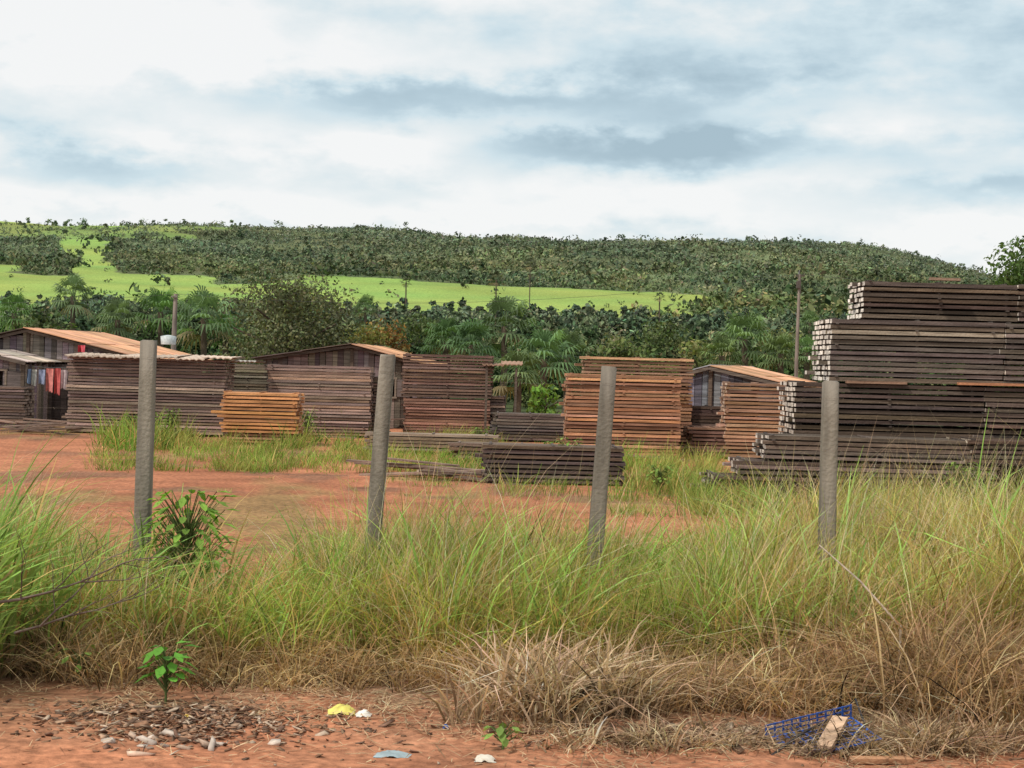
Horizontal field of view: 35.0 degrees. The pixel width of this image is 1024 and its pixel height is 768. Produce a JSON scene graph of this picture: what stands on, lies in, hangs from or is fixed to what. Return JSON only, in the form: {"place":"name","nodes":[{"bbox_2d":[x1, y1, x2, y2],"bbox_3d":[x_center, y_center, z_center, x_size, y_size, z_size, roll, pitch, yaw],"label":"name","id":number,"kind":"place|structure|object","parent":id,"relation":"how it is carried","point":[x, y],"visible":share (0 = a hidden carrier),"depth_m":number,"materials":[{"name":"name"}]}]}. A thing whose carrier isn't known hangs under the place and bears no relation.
{"place":"outdoors","nodes":[
{"label":"outdoors","id":0,"kind":"place"},
{"bbox_2d":[0,431,352,675],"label":"tall guinea grass","id":1,"kind":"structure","parent":0,"point":[10,581],"depth_m":10.24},
{"bbox_2d":[0,516,185,633],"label":"dead branch","id":2,"kind":"object","parent":1,"relation":"on","point":[84,581],"visible":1,"depth_m":9.10,"materials":[{"name":"wood"}]},
{"bbox_2d":[0,401,1023,722],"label":"tall roadside grass","id":3,"kind":"structure","parent":0,"point":[408,591],"depth_m":10.78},
{"bbox_2d":[0,221,1023,767],"bbox_3d":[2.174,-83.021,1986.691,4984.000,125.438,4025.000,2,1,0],"label":"ground","id":4,"kind":"structure","parent":0,"point":[262,495],"depth_m":21.02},
{"bbox_2d":[0,385,36,426],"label":"lumber stack","id":5,"kind":"object","parent":4,"relation":"on","point":[17,397],"visible":0.86,"depth_m":43.03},
{"bbox_2d":[0,291,39,332],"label":"broadleaf tree","id":6,"kind":"object","parent":4,"relation":"on","point":[15,301],"visible":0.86,"depth_m":75.70,"materials":[{"name":"green plant"}]},
{"bbox_2d":[0,349,60,423],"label":"lean to shed","id":7,"kind":"object","parent":4,"relation":"on","point":[14,366],"visible":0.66,"depth_m":45.92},
{"bbox_2d":[0,369,20,385],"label":"window frame and shutter","id":8,"kind":"structure","parent":7,"relation":"in","point":[11,378],"depth_m":44.89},
{"bbox_2d":[27,345,84,394],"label":"hanging clothes","id":9,"kind":"object","parent":7,"relation":"hanging from","point":[58,372],"visible":0.98,"depth_m":45.00,"materials":[{"name":"fabric"}]},
{"bbox_2d":[5,308,80,330],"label":"broadleaf tree","id":10,"kind":"object","parent":4,"relation":"on","point":[36,323],"visible":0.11,"depth_m":71.62,"materials":[{"name":"green plant"}]},
{"bbox_2d":[46,273,100,329],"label":"fan palm","id":11,"kind":"object","parent":4,"relation":"on","point":[72,280],"visible":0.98,"depth_m":84.76,"materials":[{"name":"green plant"}]},
{"bbox_2d":[51,644,103,681],"bbox_3d":[-2.608,1.695,9.821,0.265,0.218,0.319,2,1,40],"label":"broadleaf weed","id":12,"kind":"object","parent":4,"relation":"on","point":[64,660],"visible":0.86,"depth_m":9.80,"materials":[{"name":"green plant"}]},
{"bbox_2d":[0,327,211,420],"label":"timber shack","id":13,"kind":"structure","parent":4,"relation":"on","point":[48,343],"depth_m":47.95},
{"bbox_2d":[51,359,74,420],"bbox_3d":[-13.323,0.194,47.895,0.920,1.835,0.135,2,1,7],"label":"door","id":14,"kind":"structure","parent":13,"relation":"in","point":[59,402],"depth_m":47.93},
{"bbox_2d":[161,335,175,344],"bbox_3d":[-10.579,-1.363,49.991,0.468,0.290,0.480,2,1,0],"label":"water tank","id":15,"kind":"object","parent":13,"relation":"on","point":[169,339],"visible":1,"depth_m":49.81,"materials":[{"name":"plastic"}]},
{"bbox_2d":[91,296,145,339],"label":"fan palm","id":16,"kind":"object","parent":4,"relation":"on","point":[117,306],"visible":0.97,"depth_m":69.77,"materials":[{"name":"green plant"}]},
{"bbox_2d":[121,413,137,429],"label":"yard weed","id":17,"kind":"object","parent":4,"relation":"on","point":[131,420],"visible":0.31,"depth_m":40.31,"materials":[{"name":"green plant"}]},
{"bbox_2d":[62,356,234,434],"bbox_3d":[-9.454,0.286,42.259,4.263,1.937,1.560,2,1,0],"label":"lumber stack","id":18,"kind":"object","parent":4,"relation":"on","point":[112,393],"visible":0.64,"depth_m":41.52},
{"bbox_2d":[64,352,243,360],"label":"corrugated cover sheets","id":19,"kind":"object","parent":18,"relation":"on","point":[176,356],"visible":0.86,"depth_m":41.56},
{"bbox_2d":[128,286,186,346],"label":"fan palm","id":20,"kind":"object","parent":4,"relation":"on","point":[163,300],"visible":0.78,"depth_m":71.78,"materials":[{"name":"green plant"}]},
{"bbox_2d":[135,640,199,704],"bbox_3d":[-1.963,1.651,9.248,0.324,0.358,0.289,1,1,-44],"label":"broadleaf sapling","id":21,"kind":"object","parent":4,"relation":"on","point":[165,668],"visible":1,"depth_m":9.23,"materials":[{"name":"green plant"}]},
{"bbox_2d":[164,407,181,435],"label":"yard weed","id":22,"kind":"object","parent":4,"relation":"on","point":[169,414],"visible":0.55,"depth_m":40.86,"materials":[{"name":"green plant"}]},
{"bbox_2d":[171,294,177,349],"bbox_3d":[-11.678,-1.017,55.986,0.210,4.185,0.240,2,1,0],"label":"utility pole","id":23,"kind":"object","parent":4,"relation":"on","point":[174,318],"visible":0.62,"depth_m":55.92,"materials":[{"name":"concrete"}]},
{"bbox_2d":[138,489,242,597],"bbox_3d":[-2.309,1.270,11.607,0.739,1.052,0.780,1,1,-28],"label":"broadleaf weed","id":24,"kind":"object","parent":4,"relation":"on","point":[189,526],"visible":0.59,"depth_m":11.56,"materials":[{"name":"green plant"}]},
{"bbox_2d":[100,727,280,755],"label":"rubble stones","id":25,"kind":"object","parent":4,"relation":"on","point":[150,739],"visible":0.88,"depth_m":8.31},
{"bbox_2d":[168,284,239,362],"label":"fan palm","id":26,"kind":"object","parent":4,"relation":"on","point":[202,301],"visible":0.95,"depth_m":65.86,"materials":[{"name":"green plant"}]},
{"bbox_2d":[0,691,418,760],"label":"wood chip pile","id":27,"kind":"object","parent":4,"relation":"on","point":[228,727],"visible":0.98,"depth_m":8.74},
{"bbox_2d":[207,313,246,372],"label":"fan palm","id":28,"kind":"object","parent":4,"relation":"on","point":[224,350],"visible":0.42,"depth_m":67.87,"materials":[{"name":"green plant"}]},
{"bbox_2d":[226,363,271,410],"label":"lumber stack","id":29,"kind":"object","parent":4,"relation":"on","point":[250,379],"visible":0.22,"depth_m":46.02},
{"bbox_2d":[229,360,264,362],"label":"corrugated cover sheets","id":30,"kind":"object","parent":29,"relation":"on","point":[245,361],"visible":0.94,"depth_m":42.07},
{"bbox_2d":[211,390,304,442],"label":"lumber stack","id":31,"kind":"object","parent":4,"relation":"on","point":[242,405],"visible":0.87,"depth_m":38.03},
{"bbox_2d":[205,262,367,386],"bbox_3d":[-8.341,-1.408,59.868,6.727,6.164,6.291,2,1,0],"label":"round broadleaf tree","id":32,"kind":"object","parent":4,"relation":"on","point":[308,336],"visible":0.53,"depth_m":59.16,"materials":[{"name":"green plant"}]},
{"bbox_2d":[302,409,318,431],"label":"yard weed","id":33,"kind":"object","parent":4,"relation":"on","point":[306,418],"visible":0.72,"depth_m":41.34,"materials":[{"name":"green plant"}]},
{"bbox_2d":[265,364,390,435],"bbox_3d":[-5.002,0.424,43.909,3.386,1.857,1.860,2,1,0],"label":"lumber stack","id":34,"kind":"object","parent":4,"relation":"on","point":[334,396],"visible":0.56,"depth_m":43.02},
{"bbox_2d":[327,704,355,714],"bbox_3d":[-0.963,1.831,9.167,0.167,0.049,0.118,2,1,0],"label":"yellow plastic bag","id":35,"kind":"object","parent":4,"relation":"on","point":[346,708],"visible":0.98,"depth_m":9.14,"materials":[{"name":"plastic"}]},
{"bbox_2d":[0,418,683,484],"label":"loose boards","id":36,"kind":"object","parent":4,"relation":"on","point":[447,471],"visible":0.26,"depth_m":29.15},
{"bbox_2d":[251,343,447,427],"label":"timber shack","id":37,"kind":"structure","parent":4,"relation":"on","point":[354,355],"depth_m":49.97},
{"bbox_2d":[371,377,409,398],"bbox_3d":[-3.748,0.120,49.887,1.240,0.660,0.064,2,1,4],"label":"window frame and shutter","id":38,"kind":"structure","parent":37,"relation":"in","point":[397,387],"depth_m":49.84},
{"bbox_2d":[355,709,370,716],"bbox_3d":[-0.831,1.841,9.098,0.097,0.036,0.079,2,1,0],"label":"white plastic scrap","id":39,"kind":"object","parent":4,"relation":"on","point":[363,711],"visible":0.88,"depth_m":9.07,"materials":[{"name":"plastic"}]},
{"bbox_2d":[352,294,379,324],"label":"fan palm","id":40,"kind":"object","parent":4,"relation":"on","point":[368,299],"visible":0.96,"depth_m":139.79,"materials":[{"name":"green plant"}]},
{"bbox_2d":[340,322,392,349],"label":"broadleaf tree","id":41,"kind":"object","parent":4,"relation":"on","point":[370,335],"visible":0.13,"depth_m":61.92,"materials":[{"name":"green plant"}]},
{"bbox_2d":[357,317,412,352],"bbox_3d":[-5.028,-0.725,62.925,2.758,3.817,2.467,2,1,0],"label":"red leafed shrub tree","id":42,"kind":"object","parent":4,"relation":"on","point":[396,339],"visible":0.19,"depth_m":63.02,"materials":[{"name":"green plant"}]},
{"bbox_2d":[373,750,411,757],"bbox_3d":[-0.604,1.863,8.191,0.198,0.024,0.097,2,1,0],"label":"plastic sheet scrap","id":43,"kind":"object","parent":4,"relation":"on","point":[396,754],"visible":1,"depth_m":8.17,"materials":[{"name":"plastic"}]},
{"bbox_2d":[401,277,411,303],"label":"fan palm","id":44,"kind":"object","parent":4,"relation":"on","point":[405,284],"visible":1,"depth_m":299.75,"materials":[{"name":"green plant"}]},
{"bbox_2d":[384,312,451,388],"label":"broadleaf tree","id":45,"kind":"object","parent":4,"relation":"on","point":[419,326],"visible":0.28,"depth_m":85.56,"materials":[{"name":"green plant"}]},
{"bbox_2d":[363,431,498,451],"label":"lumber stack","id":46,"kind":"object","parent":4,"relation":"on","point":[421,439],"visible":0.53,"depth_m":36.53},
{"bbox_2d":[418,316,469,397],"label":"fan palm","id":47,"kind":"object","parent":4,"relation":"on","point":[446,328],"visible":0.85,"depth_m":67.85,"materials":[{"name":"green plant"}]},
{"bbox_2d":[400,353,505,434],"bbox_3d":[-1.598,0.309,44.757,2.871,2.246,1.560,2,1,0],"label":"lumber stack","id":48,"kind":"object","parent":4,"relation":"on","point":[436,413],"visible":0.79,"depth_m":44.02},
{"bbox_2d":[443,317,502,398],"bbox_3d":[-1.605,-0.695,64.069,2.488,3.849,2.607,1,1,-32],"label":"fan palm","id":49,"kind":"object","parent":4,"relation":"on","point":[475,329],"visible":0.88,"depth_m":63.75,"materials":[{"name":"green plant"}]},
{"bbox_2d":[471,426,491,433],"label":"yard weed","id":50,"kind":"object","parent":4,"relation":"on","point":[479,432],"visible":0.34,"depth_m":37.84,"materials":[{"name":"green plant"}]},
{"bbox_2d":[0,290,965,407],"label":"distant forest","id":51,"kind":"object","parent":4,"relation":"on","point":[590,323],"visible":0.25,"depth_m":211.59,"materials":[{"name":"green plant"}]},
{"bbox_2d":[474,754,495,762],"bbox_3d":[-0.137,1.877,8.160,0.118,0.029,0.079,2,1,0],"label":"white plastic scrap","id":52,"kind":"object","parent":4,"relation":"on","point":[481,757],"visible":1,"depth_m":8.14,"materials":[{"name":"plastic"}]},
{"bbox_2d":[484,366,487,431],"bbox_3d":[-0.704,0.498,43.809,0.060,1.980,0.060,2,1,0],"label":"shelter prop","id":53,"kind":"object","parent":4,"relation":"on","point":[485,414],"visible":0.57,"depth_m":43.78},
{"bbox_2d":[482,360,522,366],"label":"corrugated cover sheets","id":54,"kind":"object","parent":53,"relation":"on","point":[502,363],"visible":0.92,"depth_m":43.93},
{"bbox_2d":[487,271,506,324],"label":"fan palm","id":55,"kind":"object","parent":4,"relation":"on","point":[496,274],"visible":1,"depth_m":299.70,"materials":[{"name":"green plant"}]},
{"bbox_2d":[480,720,524,749],"bbox_3d":[-0.037,1.830,8.439,0.250,0.144,0.230,1,1,-25],"label":"broadleaf weed","id":56,"kind":"object","parent":4,"relation":"on","point":[501,735],"visible":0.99,"depth_m":8.41,"materials":[{"name":"green plant"}]},
{"bbox_2d":[0,217,1006,321],"bbox_3d":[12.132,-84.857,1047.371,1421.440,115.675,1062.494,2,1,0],"label":"hillside scrub","id":57,"kind":"object","parent":4,"relation":"on","point":[844,264],"visible":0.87,"depth_m":923.18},
{"bbox_2d":[467,295,540,409],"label":"fan palm","id":58,"kind":"object","parent":4,"relation":"on","point":[504,303],"visible":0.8,"depth_m":67.80,"materials":[{"name":"green plant"}]},
{"bbox_2d":[0,675,1021,767],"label":"scattered pebbles","id":59,"kind":"object","parent":4,"relation":"on","point":[429,733],"visible":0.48,"depth_m":8.87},
{"bbox_2d":[0,542,1023,764],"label":"dead grass clumps","id":60,"kind":"object","parent":4,"relation":"on","point":[557,696],"visible":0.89,"depth_m":9.34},
{"bbox_2d":[819,545,901,676],"bbox_3d":[2.081,1.366,9.768,0.516,0.757,0.112,2,1,23],"label":"dry stem","id":61,"kind":"object","parent":60,"relation":"on","point":[873,596],"visible":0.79,"depth_m":9.71,"materials":[{"name":"beige plant"}]},
{"bbox_2d":[0,340,1023,592],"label":"concrete post fence","id":62,"kind":"object","parent":4,"relation":"on","point":[376,494],"visible":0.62,"depth_m":11.95,"materials":[{"name":"concrete"}]},
{"bbox_2d":[0,662,1023,767],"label":"straw litter","id":63,"kind":"object","parent":4,"relation":"on","point":[420,704],"visible":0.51,"depth_m":9.01,"materials":[{"name":"beige plant"}]},
{"bbox_2d":[1,403,1023,533],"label":"yard grass patches","id":64,"kind":"object","parent":4,"relation":"on","point":[117,438],"visible":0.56,"depth_m":30.12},
{"bbox_2d":[448,441,579,458],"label":"lumber stack","id":65,"kind":"object","parent":4,"relation":"on","point":[456,446],"visible":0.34,"depth_m":34.02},
{"bbox_2d":[514,368,516,412],"bbox_3d":[0.092,0.534,43.809,0.060,1.950,0.060,2,1,0],"label":"shelter prop","id":66,"kind":"object","parent":4,"relation":"on","point":[515,400],"visible":0.57,"depth_m":43.77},
{"bbox_2d":[491,347,549,412],"bbox_3d":[0.191,0.011,57.985,2.484,2.666,2.428,2,1,0],"label":"fan palm","id":67,"kind":"object","parent":4,"relation":"on","point":[526,359],"visible":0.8,"depth_m":57.88,"materials":[{"name":"green plant"}]},
{"bbox_2d":[485,411,564,440],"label":"lumber stack","id":68,"kind":"object","parent":4,"relation":"on","point":[541,426],"visible":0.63,"depth_m":43.03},
{"bbox_2d":[523,256,537,306],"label":"fan palm","id":69,"kind":"object","parent":4,"relation":"on","point":[529,261],"visible":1,"depth_m":419.65,"materials":[{"name":"green plant"}]},
{"bbox_2d":[525,382,561,413],"bbox_3d":[1.116,0.754,49.976,1.404,1.616,1.409,2,1,0],"label":"broadleaf bush","id":70,"kind":"object","parent":4,"relation":"on","point":[536,401],"visible":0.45,"depth_m":49.82,"materials":[{"name":"green plant"}]},
{"bbox_2d":[509,327,581,405],"bbox_3d":[1.118,-0.374,60.013,2.920,3.435,3.020,2,1,26],"label":"fan palm","id":71,"kind":"object","parent":4,"relation":"on","point":[548,339],"visible":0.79,"depth_m":59.77,"materials":[{"name":"green plant"}]},
{"bbox_2d":[475,441,625,484],"bbox_3d":[0.641,1.354,27.917,2.564,0.642,1.060,2,1,0],"label":"lumber stack","id":72,"kind":"object","parent":4,"relation":"on","point":[546,456],"visible":0.91,"depth_m":27.44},
{"bbox_2d":[555,438,581,455],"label":"yard weed","id":73,"kind":"object","parent":4,"relation":"on","point":[567,444],"visible":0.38,"depth_m":27.90,"materials":[{"name":"green plant"}]},
{"bbox_2d":[537,326,600,413],"bbox_3d":[2.119,-0.473,62.938,2.694,3.632,2.576,2,1,0],"label":"fan palm","id":74,"kind":"object","parent":4,"relation":"on","point":[573,338],"visible":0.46,"depth_m":62.87,"materials":[{"name":"green plant"}]},
{"bbox_2d":[597,325,629,366],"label":"bare branched tree","id":75,"kind":"object","parent":4,"relation":"on","point":[613,340],"visible":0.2,"depth_m":89.73,"materials":[{"name":"brown plant"}]},
{"bbox_2d":[556,373,682,455],"bbox_3d":[2.457,0.693,37.609,2.821,1.847,1.260,2,1,0],"label":"lumber stack","id":76,"kind":"object","parent":4,"relation":"on","point":[655,418],"visible":0.91,"depth_m":37.03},
{"bbox_2d":[590,334,652,378],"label":"broadleaf tree","id":77,"kind":"object","parent":4,"relation":"on","point":[618,350],"visible":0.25,"depth_m":69.65,"materials":[{"name":"green plant"}]},
{"bbox_2d":[574,355,693,451],"bbox_3d":[2.903,0.474,39.357,2.865,2.265,1.160,2,1,0],"label":"lumber stack","id":78,"kind":"object","parent":4,"relation":"on","point":[685,416],"visible":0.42,"depth_m":38.82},
{"bbox_2d":[631,357,678,378],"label":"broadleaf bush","id":79,"kind":"object","parent":4,"relation":"on","point":[657,368],"visible":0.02,"depth_m":65.68,"materials":[{"name":"green plant"}]},
{"bbox_2d":[652,292,664,321],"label":"fan palm","id":80,"kind":"object","parent":4,"relation":"on","point":[658,299],"visible":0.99,"depth_m":299.73,"materials":[{"name":"green plant"}]},
{"bbox_2d":[644,462,676,494],"bbox_3d":[2.346,1.505,25.640,0.543,0.527,0.559,2,1,0],"label":"yard weed","id":81,"kind":"object","parent":4,"relation":"on","point":[658,474],"visible":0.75,"depth_m":25.60,"materials":[{"name":"green plant"}]},
{"bbox_2d":[625,318,699,365],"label":"broadleaf tree","id":82,"kind":"object","parent":4,"relation":"on","point":[663,332],"visible":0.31,"depth_m":83.86,"materials":[{"name":"green plant"}]},
{"bbox_2d":[663,719,717,729],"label":"brick fragments","id":83,"kind":"object","parent":4,"relation":"on","point":[686,726],"visible":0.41,"depth_m":8.94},
{"bbox_2d":[664,337,734,386],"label":"broadleaf tree","id":84,"kind":"object","parent":4,"relation":"on","point":[694,348],"visible":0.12,"depth_m":67.97,"materials":[{"name":"green plant"}]},
{"bbox_2d":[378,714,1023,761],"bbox_3d":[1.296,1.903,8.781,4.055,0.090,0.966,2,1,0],"label":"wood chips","id":85,"kind":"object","parent":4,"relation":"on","point":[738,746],"visible":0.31,"depth_m":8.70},
{"bbox_2d":[687,405,721,425],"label":"lumber stack","id":86,"kind":"object","parent":4,"relation":"on","point":[705,415],"visible":0.16,"depth_m":39.02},
{"bbox_2d":[682,425,738,455],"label":"lumber stack","id":87,"kind":"object","parent":4,"relation":"on","point":[708,435],"visible":0.67,"depth_m":37.63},
{"bbox_2d":[700,332,743,365],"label":"fan palm","id":88,"kind":"object","parent":4,"relation":"on","point":[718,344],"visible":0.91,"depth_m":61.88,"materials":[{"name":"green plant"}]},
{"bbox_2d":[711,312,773,367],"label":"fan palm","id":89,"kind":"object","parent":4,"relation":"on","point":[743,320],"visible":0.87,"depth_m":65.63,"materials":[{"name":"green plant"}]},
{"bbox_2d":[680,364,814,420],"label":"timber shack","id":90,"kind":"structure","parent":4,"relation":"on","point":[706,383],"depth_m":42.96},
{"bbox_2d":[728,389,772,405],"bbox_3d":[6.223,0.465,42.459,1.240,0.660,0.064,2,1,28],"label":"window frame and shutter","id":91,"kind":"structure","parent":90,"relation":"in","point":[729,389],"depth_m":42.29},
{"bbox_2d":[715,381,786,457],"bbox_3d":[5.599,0.824,38.110,1.695,1.734,1.260,2,1,0],"label":"lumber stack","id":92,"kind":"object","parent":4,"relation":"on","point":[759,412],"visible":0.6,"depth_m":37.53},
{"bbox_2d":[740,325,802,369],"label":"broadleaf tree","id":93,"kind":"object","parent":4,"relation":"on","point":[776,334],"visible":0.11,"depth_m":89.47,"materials":[{"name":"green plant"}]},
{"bbox_2d":[757,331,804,376],"bbox_3d":[10.619,-0.262,64.077,2.070,3.674,2.164,2,1,13],"label":"fan palm","id":94,"kind":"object","parent":4,"relation":"on","point":[783,342],"visible":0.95,"depth_m":63.80,"materials":[{"name":"green plant"}]},
{"bbox_2d":[794,270,804,376],"bbox_3d":[9.518,-1.065,53.989,0.280,5.451,0.240,2,1,0],"label":"utility pole","id":95,"kind":"object","parent":4,"relation":"on","point":[798,282],"visible":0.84,"depth_m":53.93,"materials":[{"name":"concrete"}]},
{"bbox_2d":[21,274,885,302],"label":"power lines","id":96,"kind":"object","parent":95,"relation":"attached to","point":[457,302],"visible":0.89,"depth_m":54.94,"materials":[{"name":"metal"}]},
{"bbox_2d":[785,334,817,379],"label":"fan palm","id":97,"kind":"object","parent":4,"relation":"on","point":[807,340],"visible":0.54,"depth_m":67.87,"materials":[{"name":"green plant"}]},
{"bbox_2d":[793,308,819,345],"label":"fan palm","id":98,"kind":"object","parent":4,"relation":"on","point":[809,315],"visible":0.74,"depth_m":119.76,"materials":[{"name":"green plant"}]},
{"bbox_2d":[771,698,864,754],"bbox_3d":[1.649,1.832,8.641,0.169,0.181,0.915,2,1,44],"label":"strap","id":99,"kind":"object","parent":4,"relation":"on","point":[812,728],"visible":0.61,"depth_m":8.69,"materials":[{"name":"plastic"}]},
{"bbox_2d":[765,704,881,752],"bbox_3d":[1.654,1.850,8.629,0.536,0.077,0.299,-8,15,-20],"label":"broken plastic crate","id":100,"kind":"object","parent":4,"relation":"on","point":[842,711],"visible":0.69,"depth_m":8.72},
{"bbox_2d":[816,715,847,749],"bbox_3d":[1.699,1.848,8.609,0.084,0.131,0.267,2,1,30],"label":"broken plank","id":101,"kind":"object","parent":100,"relation":"in","point":[840,724],"visible":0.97,"depth_m":8.60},
{"bbox_2d":[693,432,1008,497],"bbox_3d":[5.385,1.322,26.215,5.003,0.975,1.260,2,1,0],"label":"lumber stack","id":102,"kind":"object","parent":4,"relation":"on","point":[808,443],"visible":0.59,"depth_m":25.82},
{"bbox_2d":[946,436,1023,463],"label":"lumber stack","id":103,"kind":"object","parent":102,"relation":"on","point":[991,443],"visible":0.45,"depth_m":25.77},
{"bbox_2d":[759,705,999,766],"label":"dead grass clumps","id":104,"kind":"object","parent":4,"relation":"on","point":[840,752],"visible":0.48,"depth_m":8.51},
{"bbox_2d":[848,756,913,763],"bbox_3d":[1.891,1.927,8.322,0.320,0.024,0.070,1,1,-6],"label":"broken plank","id":105,"kind":"object","parent":4,"relation":"on","point":[898,759],"visible":0.9,"depth_m":8.30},
{"bbox_2d":[777,280,1023,497],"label":"lumber stack","id":106,"kind":"object","parent":4,"relation":"on","point":[902,328],"visible":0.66,"depth_m":27.02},
{"bbox_2d":[845,277,1023,428],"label":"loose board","id":107,"kind":"object","parent":106,"relation":"on","point":[958,383],"visible":1,"depth_m":26.87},
{"bbox_2d":[943,460,978,510],"bbox_3d":[6.496,1.506,23.474,0.545,0.791,0.577,2,1,0],"label":"yard weed","id":108,"kind":"object","parent":4,"relation":"on","point":[960,474],"visible":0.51,"depth_m":23.45,"materials":[{"name":"green plant"}]},
{"bbox_2d":[963,466,997,501],"bbox_3d":[6.782,1.557,23.560,0.574,0.708,0.560,2,1,0],"label":"yard weed","id":109,"kind":"object","parent":4,"relation":"on","point":[971,469],"visible":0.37,"depth_m":23.53,"materials":[{"name":"green plant"}]},
{"bbox_2d":[943,235,1023,397],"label":"mango tree","id":110,"kind":"object","parent":4,"relation":"on","point":[1016,277],"visible":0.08,"depth_m":45.02,"materials":[{"name":"green plant"}]},
{"bbox_2d":[0,0,1023,276],"label":"sky","id":111,"kind":"structure","parent":0,"point":[899,124],"materials":[{"name":"white"}]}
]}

